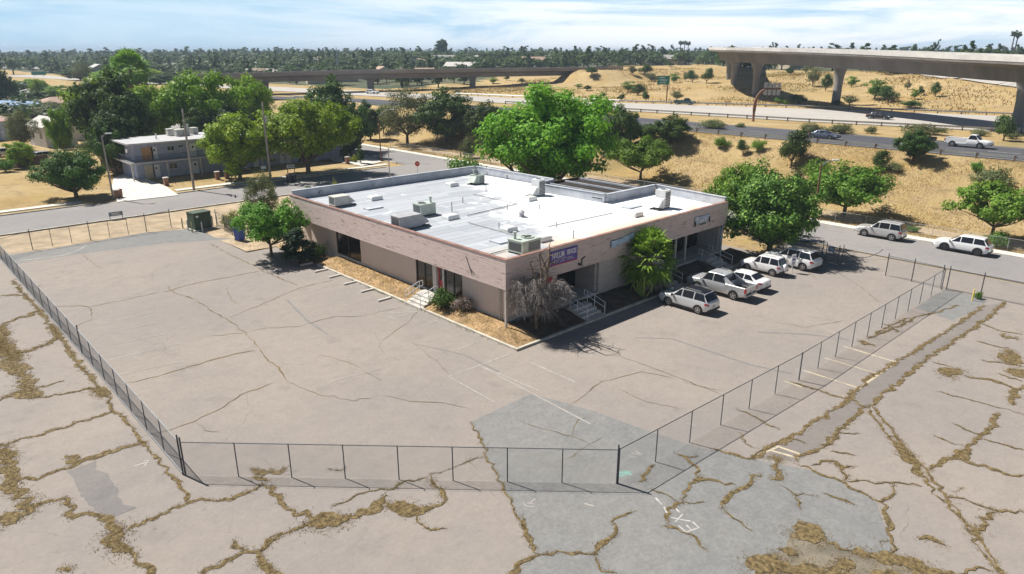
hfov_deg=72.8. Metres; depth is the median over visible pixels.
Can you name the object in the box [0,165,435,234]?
back street
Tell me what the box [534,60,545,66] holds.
distant tree
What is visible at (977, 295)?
shrub
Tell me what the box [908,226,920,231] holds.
shrub
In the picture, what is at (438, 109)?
tree
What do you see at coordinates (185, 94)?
tree
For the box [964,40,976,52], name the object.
distant tree
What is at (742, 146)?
tree
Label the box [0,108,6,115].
distant tree
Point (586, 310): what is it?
entrance stairs
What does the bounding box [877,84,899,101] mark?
hill tree
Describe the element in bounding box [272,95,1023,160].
freeway ramp
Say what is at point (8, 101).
house
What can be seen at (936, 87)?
hill tree
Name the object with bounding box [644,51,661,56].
distant tree
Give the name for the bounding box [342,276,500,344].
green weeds
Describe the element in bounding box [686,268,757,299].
parked pickup
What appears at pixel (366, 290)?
wheel stop
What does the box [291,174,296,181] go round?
trash bin
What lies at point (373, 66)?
distant tree
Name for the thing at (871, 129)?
scrub bush
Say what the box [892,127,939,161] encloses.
tree
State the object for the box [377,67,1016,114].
hill grass
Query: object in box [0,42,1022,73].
wooded town
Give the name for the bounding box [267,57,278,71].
distant tree
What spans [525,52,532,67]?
distant tree
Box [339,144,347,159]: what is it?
tree
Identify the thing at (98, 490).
worn asphalt strip
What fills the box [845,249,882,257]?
gate chain
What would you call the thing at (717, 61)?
distant tree
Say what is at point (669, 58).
town house
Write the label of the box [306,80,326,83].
town house
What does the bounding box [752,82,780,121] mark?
overhead sign
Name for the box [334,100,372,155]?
tree
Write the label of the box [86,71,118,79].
tree
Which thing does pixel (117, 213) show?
lot sign
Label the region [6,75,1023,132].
freeway
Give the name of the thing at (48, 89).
tree
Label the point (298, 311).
tyre marks
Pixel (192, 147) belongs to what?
door
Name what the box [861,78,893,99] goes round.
hill tree
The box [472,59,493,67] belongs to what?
distant tree
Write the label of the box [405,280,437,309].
entrance stairs
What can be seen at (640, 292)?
cactus
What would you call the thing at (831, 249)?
gate sign
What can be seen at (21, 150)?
tree
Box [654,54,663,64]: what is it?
distant tree
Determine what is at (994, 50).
distant tree
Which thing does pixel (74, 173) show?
tree
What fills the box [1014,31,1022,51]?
skyline palm
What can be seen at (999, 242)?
shrub
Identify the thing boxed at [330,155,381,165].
corner path
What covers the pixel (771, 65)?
distant tree
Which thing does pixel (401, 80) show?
distant tree
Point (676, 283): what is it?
entrance stairs
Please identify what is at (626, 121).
tree
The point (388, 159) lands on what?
street lamp
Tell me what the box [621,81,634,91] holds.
hill tree
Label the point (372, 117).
tree
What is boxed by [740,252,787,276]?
parked car
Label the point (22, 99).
distant tree
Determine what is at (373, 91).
moving car
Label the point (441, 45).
skyline tree
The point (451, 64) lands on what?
town house
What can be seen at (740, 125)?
scrub bush
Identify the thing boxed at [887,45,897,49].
distant tree
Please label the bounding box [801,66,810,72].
hill tree
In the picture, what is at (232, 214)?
shrub
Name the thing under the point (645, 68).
hill tree
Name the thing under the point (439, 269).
door
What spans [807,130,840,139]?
moving car
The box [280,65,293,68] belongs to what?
distant tree
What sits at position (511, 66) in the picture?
distant tree
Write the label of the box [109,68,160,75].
tree
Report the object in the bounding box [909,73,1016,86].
hilltop road
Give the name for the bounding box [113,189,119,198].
brick pier
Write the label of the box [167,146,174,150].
window
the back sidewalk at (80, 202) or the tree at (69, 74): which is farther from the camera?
the tree at (69, 74)
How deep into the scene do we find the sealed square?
55.31 m
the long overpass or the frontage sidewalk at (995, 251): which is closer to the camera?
the frontage sidewalk at (995, 251)
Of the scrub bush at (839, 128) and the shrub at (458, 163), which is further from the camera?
the scrub bush at (839, 128)
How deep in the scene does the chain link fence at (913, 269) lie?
60.49 m
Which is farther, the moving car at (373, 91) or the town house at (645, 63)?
the town house at (645, 63)
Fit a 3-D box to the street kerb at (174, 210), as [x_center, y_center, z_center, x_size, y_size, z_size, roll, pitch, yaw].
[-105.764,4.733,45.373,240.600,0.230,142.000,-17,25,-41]
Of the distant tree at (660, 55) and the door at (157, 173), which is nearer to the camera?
the door at (157, 173)
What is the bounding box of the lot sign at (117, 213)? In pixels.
[108,211,122,217]
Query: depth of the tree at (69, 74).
342.63 m
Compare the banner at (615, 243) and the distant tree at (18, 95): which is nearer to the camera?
the banner at (615, 243)
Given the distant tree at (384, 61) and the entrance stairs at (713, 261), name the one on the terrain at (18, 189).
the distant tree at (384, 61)
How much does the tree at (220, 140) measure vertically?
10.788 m
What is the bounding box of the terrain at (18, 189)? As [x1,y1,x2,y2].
[0,59,1023,283]
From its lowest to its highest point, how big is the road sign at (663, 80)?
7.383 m
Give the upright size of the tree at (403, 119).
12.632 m
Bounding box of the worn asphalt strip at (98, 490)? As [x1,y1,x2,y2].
[66,461,135,521]
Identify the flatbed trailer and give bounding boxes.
[929,137,943,141]
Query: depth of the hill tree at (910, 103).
167.79 m
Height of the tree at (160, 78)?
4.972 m
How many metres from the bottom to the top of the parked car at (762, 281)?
1.435 m
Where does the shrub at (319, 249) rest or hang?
on the corner bed at (322, 259)
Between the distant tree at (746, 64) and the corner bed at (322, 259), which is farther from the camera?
the distant tree at (746, 64)
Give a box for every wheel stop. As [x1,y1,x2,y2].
[360,288,373,292]
[377,297,390,301]
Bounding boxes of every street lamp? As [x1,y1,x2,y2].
[101,133,113,199]
[378,109,393,160]
[388,147,396,176]
[813,159,838,218]
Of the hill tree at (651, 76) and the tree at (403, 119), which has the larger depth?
the hill tree at (651, 76)
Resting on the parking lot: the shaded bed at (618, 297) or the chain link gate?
the chain link gate
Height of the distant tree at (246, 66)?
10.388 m
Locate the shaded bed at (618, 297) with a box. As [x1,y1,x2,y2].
[513,248,755,338]
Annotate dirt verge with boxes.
[0,195,293,253]
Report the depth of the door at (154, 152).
110.29 m
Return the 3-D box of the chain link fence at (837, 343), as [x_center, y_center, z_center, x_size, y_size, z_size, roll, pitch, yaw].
[20.756,3.870,45.132,42.092,1.920,0.440,-16,24,-39]
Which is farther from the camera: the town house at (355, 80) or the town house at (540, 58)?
the town house at (540, 58)
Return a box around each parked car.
[0,148,8,155]
[32,151,54,157]
[659,284,719,313]
[729,269,770,290]
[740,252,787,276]
[765,245,822,270]
[854,219,906,240]
[933,234,993,255]
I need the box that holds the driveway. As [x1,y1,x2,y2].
[112,174,177,201]
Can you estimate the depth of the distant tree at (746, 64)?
308.88 m
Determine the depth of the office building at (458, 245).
62.18 m
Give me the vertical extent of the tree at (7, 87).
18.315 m
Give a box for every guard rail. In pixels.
[456,93,1012,115]
[505,101,1023,133]
[603,120,1023,161]
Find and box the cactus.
[633,276,653,296]
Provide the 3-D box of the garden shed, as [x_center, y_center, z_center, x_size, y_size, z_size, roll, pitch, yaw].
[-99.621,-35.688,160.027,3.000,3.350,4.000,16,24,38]
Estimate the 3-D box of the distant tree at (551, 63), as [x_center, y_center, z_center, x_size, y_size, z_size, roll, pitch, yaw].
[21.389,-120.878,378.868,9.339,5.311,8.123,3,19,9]
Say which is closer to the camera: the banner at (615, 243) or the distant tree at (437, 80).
the banner at (615, 243)
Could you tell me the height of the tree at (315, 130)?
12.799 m
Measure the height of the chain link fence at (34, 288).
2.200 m
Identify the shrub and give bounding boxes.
[0,158,16,171]
[74,139,94,151]
[219,209,241,228]
[305,240,329,260]
[350,154,357,161]
[425,286,456,309]
[444,153,486,168]
[450,297,473,311]
[458,131,479,157]
[714,136,732,147]
[749,139,767,150]
[800,157,833,176]
[882,160,903,172]
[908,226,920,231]
[967,164,1019,187]
[970,162,984,171]
[972,291,983,298]
[981,230,1009,247]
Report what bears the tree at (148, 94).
on the terrain at (18, 189)
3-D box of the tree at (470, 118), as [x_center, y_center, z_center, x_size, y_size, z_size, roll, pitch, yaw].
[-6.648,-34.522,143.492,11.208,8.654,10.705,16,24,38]
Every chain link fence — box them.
[0,209,171,255]
[0,245,183,474]
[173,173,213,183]
[178,437,619,483]
[214,209,232,234]
[390,141,1023,252]
[617,268,945,483]
[885,253,944,288]
[946,266,1023,303]
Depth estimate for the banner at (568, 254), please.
51.88 m
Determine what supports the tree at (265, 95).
on the terrain at (18, 189)
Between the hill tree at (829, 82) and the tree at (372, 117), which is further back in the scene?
the hill tree at (829, 82)
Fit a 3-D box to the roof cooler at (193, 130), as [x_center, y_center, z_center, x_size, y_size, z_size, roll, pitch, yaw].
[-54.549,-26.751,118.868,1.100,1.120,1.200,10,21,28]
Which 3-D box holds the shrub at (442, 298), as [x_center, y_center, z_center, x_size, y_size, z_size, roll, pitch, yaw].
[-5.406,0.972,53.428,2.206,1.772,2.297,-11,21,-29]
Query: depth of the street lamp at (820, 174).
81.72 m
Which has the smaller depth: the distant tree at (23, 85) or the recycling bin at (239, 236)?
the recycling bin at (239, 236)
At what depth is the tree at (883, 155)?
92.64 m
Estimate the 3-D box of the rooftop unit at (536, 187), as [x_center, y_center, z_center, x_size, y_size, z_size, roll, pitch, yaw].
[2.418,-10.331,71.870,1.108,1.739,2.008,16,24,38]
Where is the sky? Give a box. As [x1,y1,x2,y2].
[0,0,1023,52]
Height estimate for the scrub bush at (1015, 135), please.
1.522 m
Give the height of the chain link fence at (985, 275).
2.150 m
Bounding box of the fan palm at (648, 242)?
[619,223,679,294]
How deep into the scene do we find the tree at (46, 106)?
187.39 m
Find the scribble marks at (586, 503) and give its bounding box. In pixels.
[524,423,694,506]
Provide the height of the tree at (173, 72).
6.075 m
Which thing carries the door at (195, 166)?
in the apartment building at (150, 157)
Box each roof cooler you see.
[165,128,173,135]
[173,129,182,136]
[189,127,197,133]
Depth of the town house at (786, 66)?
307.23 m
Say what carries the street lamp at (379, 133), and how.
on the terrain at (18, 189)
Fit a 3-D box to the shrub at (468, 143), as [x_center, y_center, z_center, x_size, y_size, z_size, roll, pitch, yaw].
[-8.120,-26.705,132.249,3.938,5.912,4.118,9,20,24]
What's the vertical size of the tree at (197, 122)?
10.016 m
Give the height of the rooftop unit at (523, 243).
1.598 m
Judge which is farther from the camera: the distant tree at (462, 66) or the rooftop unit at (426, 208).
the distant tree at (462, 66)
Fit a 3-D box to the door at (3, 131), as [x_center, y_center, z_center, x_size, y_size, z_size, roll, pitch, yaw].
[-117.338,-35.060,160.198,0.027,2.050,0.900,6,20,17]
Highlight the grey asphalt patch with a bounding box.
[472,394,892,573]
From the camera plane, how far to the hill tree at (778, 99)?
183.98 m
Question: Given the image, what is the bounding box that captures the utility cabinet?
[186,209,212,231]
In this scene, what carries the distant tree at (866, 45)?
on the terrain at (18, 189)
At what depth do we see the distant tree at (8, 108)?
183.38 m
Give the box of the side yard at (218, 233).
[201,223,303,251]
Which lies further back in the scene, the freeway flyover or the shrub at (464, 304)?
the freeway flyover
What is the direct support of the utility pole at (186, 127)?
on the terrain at (18, 189)
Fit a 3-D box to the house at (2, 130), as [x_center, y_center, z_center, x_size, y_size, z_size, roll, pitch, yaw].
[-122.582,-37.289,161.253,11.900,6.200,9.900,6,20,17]
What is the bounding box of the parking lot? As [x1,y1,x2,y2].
[0,240,1023,573]
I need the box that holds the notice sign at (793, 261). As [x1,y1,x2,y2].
[791,254,796,272]
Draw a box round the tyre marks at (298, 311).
[286,300,849,373]
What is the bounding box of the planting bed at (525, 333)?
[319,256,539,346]
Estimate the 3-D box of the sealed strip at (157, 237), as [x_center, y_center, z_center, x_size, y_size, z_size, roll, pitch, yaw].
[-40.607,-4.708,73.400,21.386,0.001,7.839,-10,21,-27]
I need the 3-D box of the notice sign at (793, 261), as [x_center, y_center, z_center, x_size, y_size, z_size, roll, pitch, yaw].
[25.524,-2.116,63.068,0.520,1.800,0.101,-9,21,-25]
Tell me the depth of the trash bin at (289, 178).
106.93 m
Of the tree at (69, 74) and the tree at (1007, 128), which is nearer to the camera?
the tree at (1007, 128)
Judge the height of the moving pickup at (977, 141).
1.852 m
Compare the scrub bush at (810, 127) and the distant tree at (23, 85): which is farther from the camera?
the distant tree at (23, 85)
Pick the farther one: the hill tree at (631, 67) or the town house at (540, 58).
the town house at (540, 58)
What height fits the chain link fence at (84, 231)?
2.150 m
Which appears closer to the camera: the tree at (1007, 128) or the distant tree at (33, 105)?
the tree at (1007, 128)
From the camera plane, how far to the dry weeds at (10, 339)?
32.50 m
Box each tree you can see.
[0,64,19,99]
[0,102,32,116]
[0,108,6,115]
[1,141,35,166]
[2,57,22,74]
[2,109,41,142]
[3,96,32,106]
[12,91,20,99]
[17,78,44,84]
[18,82,29,89]
[21,90,51,98]
[25,146,106,197]
[26,78,47,92]
[26,101,58,116]
[26,104,47,116]
[28,100,65,115]
[31,97,43,101]
[40,85,69,96]
[41,106,72,150]
[42,107,65,116]
[55,66,92,79]
[56,75,132,131]
[63,64,161,139]
[71,62,91,81]
[85,117,130,173]
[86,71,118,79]
[86,101,147,156]
[106,45,152,90]
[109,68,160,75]
[126,81,172,135]
[146,73,177,83]
[151,69,260,125]
[161,70,188,78]
[178,107,214,131]
[193,111,276,179]
[208,101,255,128]
[225,72,274,122]
[228,197,309,256]
[241,169,279,210]
[245,60,252,71]
[252,96,362,173]
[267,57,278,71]
[274,67,291,71]
[279,227,314,263]
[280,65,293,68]
[288,60,305,68]
[304,73,369,121]
[305,64,325,70]
[321,67,346,81]
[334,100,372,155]
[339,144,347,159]
[341,64,354,69]
[355,99,385,139]
[356,144,364,162]
[369,62,379,81]
[376,104,390,133]
[377,86,431,144]
[382,56,387,67]
[391,63,403,68]
[392,78,413,87]
[399,65,414,68]
[408,86,475,142]
[413,78,421,84]
[425,58,433,67]
[428,78,445,87]
[434,39,448,53]
[450,107,470,140]
[451,99,501,141]
[457,64,468,67]
[457,77,468,83]
[470,59,486,67]
[471,80,622,180]
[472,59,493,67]
[487,77,497,82]
[499,239,579,328]
[507,64,515,67]
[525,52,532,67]
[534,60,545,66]
[544,60,557,66]
[584,67,597,74]
[584,85,592,89]
[595,53,608,62]
[601,55,606,66]
[602,103,641,143]
[603,134,674,181]
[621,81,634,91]
[627,65,637,73]
[629,84,647,94]
[638,64,653,74]
[638,123,652,138]
[642,91,649,99]
[642,112,692,145]
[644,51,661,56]
[645,72,657,80]
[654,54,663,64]
[669,91,683,99]
[670,73,679,82]
[686,70,698,81]
[700,66,713,82]
[701,155,779,234]
[711,164,830,250]
[715,58,725,65]
[735,138,749,153]
[743,63,750,68]
[763,64,776,69]
[774,97,784,103]
[777,128,813,166]
[785,68,793,72]
[789,94,807,103]
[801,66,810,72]
[802,158,900,216]
[806,67,821,86]
[820,73,833,90]
[829,43,840,48]
[831,100,843,104]
[841,95,860,104]
[846,76,859,86]
[860,43,870,70]
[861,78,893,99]
[871,149,892,167]
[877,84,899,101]
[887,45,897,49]
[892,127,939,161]
[900,100,923,107]
[904,81,911,89]
[911,89,920,98]
[917,86,924,92]
[931,82,941,96]
[933,49,956,51]
[939,180,1023,234]
[960,44,967,51]
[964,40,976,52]
[983,48,1001,53]
[993,113,1017,140]
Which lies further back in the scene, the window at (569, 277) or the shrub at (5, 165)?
the shrub at (5, 165)
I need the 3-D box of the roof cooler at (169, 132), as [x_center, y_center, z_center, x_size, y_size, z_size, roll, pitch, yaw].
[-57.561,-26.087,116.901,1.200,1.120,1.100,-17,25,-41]
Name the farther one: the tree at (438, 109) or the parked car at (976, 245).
the tree at (438, 109)
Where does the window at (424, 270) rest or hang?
in the office building at (458, 245)
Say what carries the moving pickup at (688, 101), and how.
on the freeway
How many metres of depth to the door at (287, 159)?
125.58 m
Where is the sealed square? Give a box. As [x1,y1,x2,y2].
[916,290,986,319]
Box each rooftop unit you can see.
[328,193,355,206]
[390,211,429,228]
[412,196,435,215]
[467,169,484,185]
[507,231,540,253]
[525,178,544,196]
[649,188,670,210]
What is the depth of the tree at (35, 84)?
267.87 m
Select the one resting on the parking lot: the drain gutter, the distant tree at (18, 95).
the drain gutter
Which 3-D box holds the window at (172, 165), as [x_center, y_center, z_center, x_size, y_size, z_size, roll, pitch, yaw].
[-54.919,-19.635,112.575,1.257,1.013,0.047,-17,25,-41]
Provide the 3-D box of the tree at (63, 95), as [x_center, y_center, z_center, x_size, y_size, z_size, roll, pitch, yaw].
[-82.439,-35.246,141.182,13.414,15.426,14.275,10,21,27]
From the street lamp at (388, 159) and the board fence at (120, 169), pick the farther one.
the board fence at (120, 169)
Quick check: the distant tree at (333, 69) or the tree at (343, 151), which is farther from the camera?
the distant tree at (333, 69)
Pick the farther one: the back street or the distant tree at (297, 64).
the distant tree at (297, 64)
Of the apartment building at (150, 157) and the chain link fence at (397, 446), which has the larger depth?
the apartment building at (150, 157)
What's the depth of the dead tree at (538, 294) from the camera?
48.13 m
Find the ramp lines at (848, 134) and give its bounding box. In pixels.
[502,107,1023,159]
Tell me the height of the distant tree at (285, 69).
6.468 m
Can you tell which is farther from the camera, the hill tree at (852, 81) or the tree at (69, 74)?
the tree at (69, 74)
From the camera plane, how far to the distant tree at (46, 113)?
171.07 m
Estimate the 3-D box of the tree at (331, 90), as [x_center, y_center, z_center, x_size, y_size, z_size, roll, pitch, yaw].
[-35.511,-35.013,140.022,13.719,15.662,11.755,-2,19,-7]
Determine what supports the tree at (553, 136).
on the terrain at (18, 189)
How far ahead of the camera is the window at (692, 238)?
68.45 m
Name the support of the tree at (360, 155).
on the terrain at (18, 189)
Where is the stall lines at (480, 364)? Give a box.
[376,307,574,401]
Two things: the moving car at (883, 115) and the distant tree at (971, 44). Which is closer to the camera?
the moving car at (883, 115)
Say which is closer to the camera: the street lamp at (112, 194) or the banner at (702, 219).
the banner at (702, 219)
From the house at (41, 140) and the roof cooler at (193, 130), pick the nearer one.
the roof cooler at (193, 130)
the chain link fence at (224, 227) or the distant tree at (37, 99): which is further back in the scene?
the distant tree at (37, 99)
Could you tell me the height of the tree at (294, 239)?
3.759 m
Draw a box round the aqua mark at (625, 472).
[619,471,630,476]
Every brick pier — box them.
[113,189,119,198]
[162,177,168,185]
[214,171,219,179]
[223,171,229,178]
[345,156,349,163]
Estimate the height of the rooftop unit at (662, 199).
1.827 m
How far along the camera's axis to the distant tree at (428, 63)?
345.51 m
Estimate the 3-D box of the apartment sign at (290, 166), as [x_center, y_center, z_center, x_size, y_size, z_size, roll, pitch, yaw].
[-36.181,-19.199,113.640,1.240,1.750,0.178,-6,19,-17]
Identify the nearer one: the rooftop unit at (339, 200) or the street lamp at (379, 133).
the rooftop unit at (339, 200)
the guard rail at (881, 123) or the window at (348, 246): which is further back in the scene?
the guard rail at (881, 123)
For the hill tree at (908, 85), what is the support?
on the terrain at (18, 189)
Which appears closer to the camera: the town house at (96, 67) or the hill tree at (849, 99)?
the hill tree at (849, 99)
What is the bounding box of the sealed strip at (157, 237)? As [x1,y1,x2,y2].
[7,229,229,263]
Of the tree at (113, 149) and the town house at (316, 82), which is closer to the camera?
the tree at (113, 149)
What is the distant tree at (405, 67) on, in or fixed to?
on the terrain at (18, 189)
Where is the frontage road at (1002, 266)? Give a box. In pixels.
[347,145,1023,282]
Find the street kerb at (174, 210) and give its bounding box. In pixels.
[0,153,775,236]
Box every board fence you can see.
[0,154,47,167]
[100,161,123,172]
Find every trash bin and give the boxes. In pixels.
[286,175,291,182]
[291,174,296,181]
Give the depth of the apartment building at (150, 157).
112.32 m
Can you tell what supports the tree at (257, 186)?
on the terrain at (18, 189)
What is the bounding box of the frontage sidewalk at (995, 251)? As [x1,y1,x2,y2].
[361,143,1023,258]
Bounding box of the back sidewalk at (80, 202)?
[0,164,388,213]
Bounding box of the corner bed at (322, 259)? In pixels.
[276,245,332,263]
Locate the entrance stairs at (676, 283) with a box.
[660,263,682,287]
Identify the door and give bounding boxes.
[1,130,5,139]
[151,147,158,159]
[153,165,160,177]
[189,143,196,155]
[191,161,199,173]
[253,156,258,166]
[280,153,285,163]
[284,153,289,163]
[438,267,442,287]
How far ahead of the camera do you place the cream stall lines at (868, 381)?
42.59 m
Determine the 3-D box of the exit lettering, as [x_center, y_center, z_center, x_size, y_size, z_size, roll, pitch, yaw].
[7.059,9.848,30.224,0.758,0.005,2.519,-9,21,-25]
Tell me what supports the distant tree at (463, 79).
on the terrain at (18, 189)
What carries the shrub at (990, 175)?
on the terrain at (18, 189)
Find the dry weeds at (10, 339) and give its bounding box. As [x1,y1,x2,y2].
[0,279,1023,573]
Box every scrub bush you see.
[693,118,728,127]
[734,123,744,126]
[799,122,825,131]
[823,123,857,133]
[864,125,877,133]
[897,123,952,133]
[970,128,993,135]
[1004,132,1023,138]
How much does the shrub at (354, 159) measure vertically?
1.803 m
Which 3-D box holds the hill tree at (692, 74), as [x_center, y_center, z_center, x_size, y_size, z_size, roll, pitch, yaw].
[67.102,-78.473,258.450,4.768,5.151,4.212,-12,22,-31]
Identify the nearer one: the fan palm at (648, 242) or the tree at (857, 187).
the fan palm at (648, 242)
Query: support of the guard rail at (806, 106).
on the terrain at (18, 189)
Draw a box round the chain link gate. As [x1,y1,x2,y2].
[821,240,844,265]
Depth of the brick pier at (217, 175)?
109.81 m
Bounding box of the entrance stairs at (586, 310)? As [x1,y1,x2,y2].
[567,289,604,320]
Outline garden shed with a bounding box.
[75,125,85,139]
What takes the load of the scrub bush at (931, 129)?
on the terrain at (18, 189)
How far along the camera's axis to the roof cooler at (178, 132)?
115.56 m
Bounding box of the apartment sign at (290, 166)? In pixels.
[287,165,294,173]
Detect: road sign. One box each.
[31,72,45,75]
[657,76,669,102]
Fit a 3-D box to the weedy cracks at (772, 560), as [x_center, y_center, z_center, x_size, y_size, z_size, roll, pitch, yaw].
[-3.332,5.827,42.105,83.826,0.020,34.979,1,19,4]
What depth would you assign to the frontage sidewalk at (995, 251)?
81.00 m
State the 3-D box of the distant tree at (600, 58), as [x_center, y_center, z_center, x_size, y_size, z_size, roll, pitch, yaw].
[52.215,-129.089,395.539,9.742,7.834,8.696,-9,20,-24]
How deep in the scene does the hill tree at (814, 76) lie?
222.04 m
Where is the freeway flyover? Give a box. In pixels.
[709,47,1023,126]
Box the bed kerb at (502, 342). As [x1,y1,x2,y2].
[317,256,756,350]
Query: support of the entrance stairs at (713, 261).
on the parking lot
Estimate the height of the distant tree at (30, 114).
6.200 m
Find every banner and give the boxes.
[550,245,577,266]
[611,232,634,248]
[695,213,709,226]
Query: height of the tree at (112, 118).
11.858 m
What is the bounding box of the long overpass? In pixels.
[178,67,622,88]
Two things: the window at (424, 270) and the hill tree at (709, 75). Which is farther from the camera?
the hill tree at (709, 75)
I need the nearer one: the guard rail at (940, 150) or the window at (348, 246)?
the window at (348, 246)
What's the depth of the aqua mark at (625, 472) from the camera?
33.08 m
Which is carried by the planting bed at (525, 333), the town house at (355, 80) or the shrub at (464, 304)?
the shrub at (464, 304)
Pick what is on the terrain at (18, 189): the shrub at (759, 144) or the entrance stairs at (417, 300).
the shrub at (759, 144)
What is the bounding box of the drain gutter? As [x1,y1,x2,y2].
[755,303,1001,460]
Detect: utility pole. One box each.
[181,109,194,190]
[261,102,271,180]
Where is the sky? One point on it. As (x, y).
(31, 25)
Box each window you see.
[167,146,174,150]
[169,162,177,168]
[336,232,360,261]
[416,259,432,289]
[444,269,462,298]
[557,269,575,289]
[669,232,697,252]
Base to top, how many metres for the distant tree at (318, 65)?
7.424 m
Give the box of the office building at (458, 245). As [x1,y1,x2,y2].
[288,165,728,327]
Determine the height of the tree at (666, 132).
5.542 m
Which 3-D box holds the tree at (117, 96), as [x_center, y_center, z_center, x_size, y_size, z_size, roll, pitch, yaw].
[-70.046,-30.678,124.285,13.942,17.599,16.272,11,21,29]
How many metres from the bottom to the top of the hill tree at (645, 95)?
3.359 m
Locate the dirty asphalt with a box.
[755,530,912,573]
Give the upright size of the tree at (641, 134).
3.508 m
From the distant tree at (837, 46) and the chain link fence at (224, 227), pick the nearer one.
the chain link fence at (224, 227)
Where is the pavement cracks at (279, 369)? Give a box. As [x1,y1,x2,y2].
[39,244,875,468]
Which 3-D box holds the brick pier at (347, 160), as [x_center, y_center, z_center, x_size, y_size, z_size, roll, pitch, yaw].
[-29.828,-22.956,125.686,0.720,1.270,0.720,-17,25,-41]
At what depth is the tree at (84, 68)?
329.44 m
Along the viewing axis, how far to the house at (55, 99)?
226.57 m
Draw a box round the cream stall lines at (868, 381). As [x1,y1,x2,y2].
[758,346,895,458]
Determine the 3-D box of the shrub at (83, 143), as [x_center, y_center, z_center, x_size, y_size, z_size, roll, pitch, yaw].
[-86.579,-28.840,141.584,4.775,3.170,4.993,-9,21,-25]
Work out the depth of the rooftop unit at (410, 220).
58.27 m
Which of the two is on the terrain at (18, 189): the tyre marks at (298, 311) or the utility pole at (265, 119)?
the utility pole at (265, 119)
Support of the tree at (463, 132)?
on the terrain at (18, 189)
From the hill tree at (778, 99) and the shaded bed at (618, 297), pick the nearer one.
the shaded bed at (618, 297)
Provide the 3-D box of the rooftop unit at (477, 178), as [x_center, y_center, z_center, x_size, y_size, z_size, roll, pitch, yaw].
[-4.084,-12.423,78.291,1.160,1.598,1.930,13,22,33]
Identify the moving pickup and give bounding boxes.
[673,98,695,104]
[944,134,993,148]
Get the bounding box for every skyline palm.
[1010,30,1019,51]
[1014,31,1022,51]
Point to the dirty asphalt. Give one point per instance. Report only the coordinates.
(822, 557)
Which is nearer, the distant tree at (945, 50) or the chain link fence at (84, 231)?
the chain link fence at (84, 231)
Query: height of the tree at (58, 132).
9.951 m
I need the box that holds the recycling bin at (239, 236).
[233,227,244,240]
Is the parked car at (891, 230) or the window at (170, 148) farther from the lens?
the window at (170, 148)
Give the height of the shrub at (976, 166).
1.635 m
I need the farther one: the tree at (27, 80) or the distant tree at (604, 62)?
the distant tree at (604, 62)
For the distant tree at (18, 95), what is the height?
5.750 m
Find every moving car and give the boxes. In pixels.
[365,89,379,93]
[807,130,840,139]
[865,112,893,119]
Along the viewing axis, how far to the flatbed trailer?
103.60 m
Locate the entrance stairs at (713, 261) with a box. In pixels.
[699,245,732,268]
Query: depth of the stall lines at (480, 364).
43.94 m
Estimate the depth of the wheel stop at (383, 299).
56.22 m
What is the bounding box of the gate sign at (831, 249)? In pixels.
[828,246,834,252]
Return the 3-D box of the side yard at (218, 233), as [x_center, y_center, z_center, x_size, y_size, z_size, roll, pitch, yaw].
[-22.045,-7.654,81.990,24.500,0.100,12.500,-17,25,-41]
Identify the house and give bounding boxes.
[0,100,38,107]
[0,116,15,139]
[25,115,77,147]
[35,97,63,104]
[89,64,102,71]
[169,124,182,128]
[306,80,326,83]
[333,79,357,81]
[415,68,434,79]
[443,62,474,67]
[530,57,548,66]
[641,57,663,64]
[662,55,686,64]
[770,65,804,68]
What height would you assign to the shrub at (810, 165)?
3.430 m
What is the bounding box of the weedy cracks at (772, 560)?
[0,280,1023,573]
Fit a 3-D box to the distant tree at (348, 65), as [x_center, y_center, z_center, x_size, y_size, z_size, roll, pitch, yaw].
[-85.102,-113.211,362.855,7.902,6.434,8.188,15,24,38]
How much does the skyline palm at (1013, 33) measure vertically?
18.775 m
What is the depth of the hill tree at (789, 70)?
270.63 m
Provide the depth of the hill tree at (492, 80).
283.83 m
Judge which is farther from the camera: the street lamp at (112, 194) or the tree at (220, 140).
the tree at (220, 140)
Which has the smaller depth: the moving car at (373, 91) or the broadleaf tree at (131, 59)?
the broadleaf tree at (131, 59)
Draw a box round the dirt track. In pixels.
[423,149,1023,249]
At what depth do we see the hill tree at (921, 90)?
181.05 m
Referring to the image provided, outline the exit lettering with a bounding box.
[655,498,699,531]
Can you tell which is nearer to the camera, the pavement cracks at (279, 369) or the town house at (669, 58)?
the pavement cracks at (279, 369)
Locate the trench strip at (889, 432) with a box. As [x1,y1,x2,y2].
[868,408,1002,573]
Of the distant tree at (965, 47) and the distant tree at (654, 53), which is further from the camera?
the distant tree at (654, 53)
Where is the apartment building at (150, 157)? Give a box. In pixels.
[110,132,346,180]

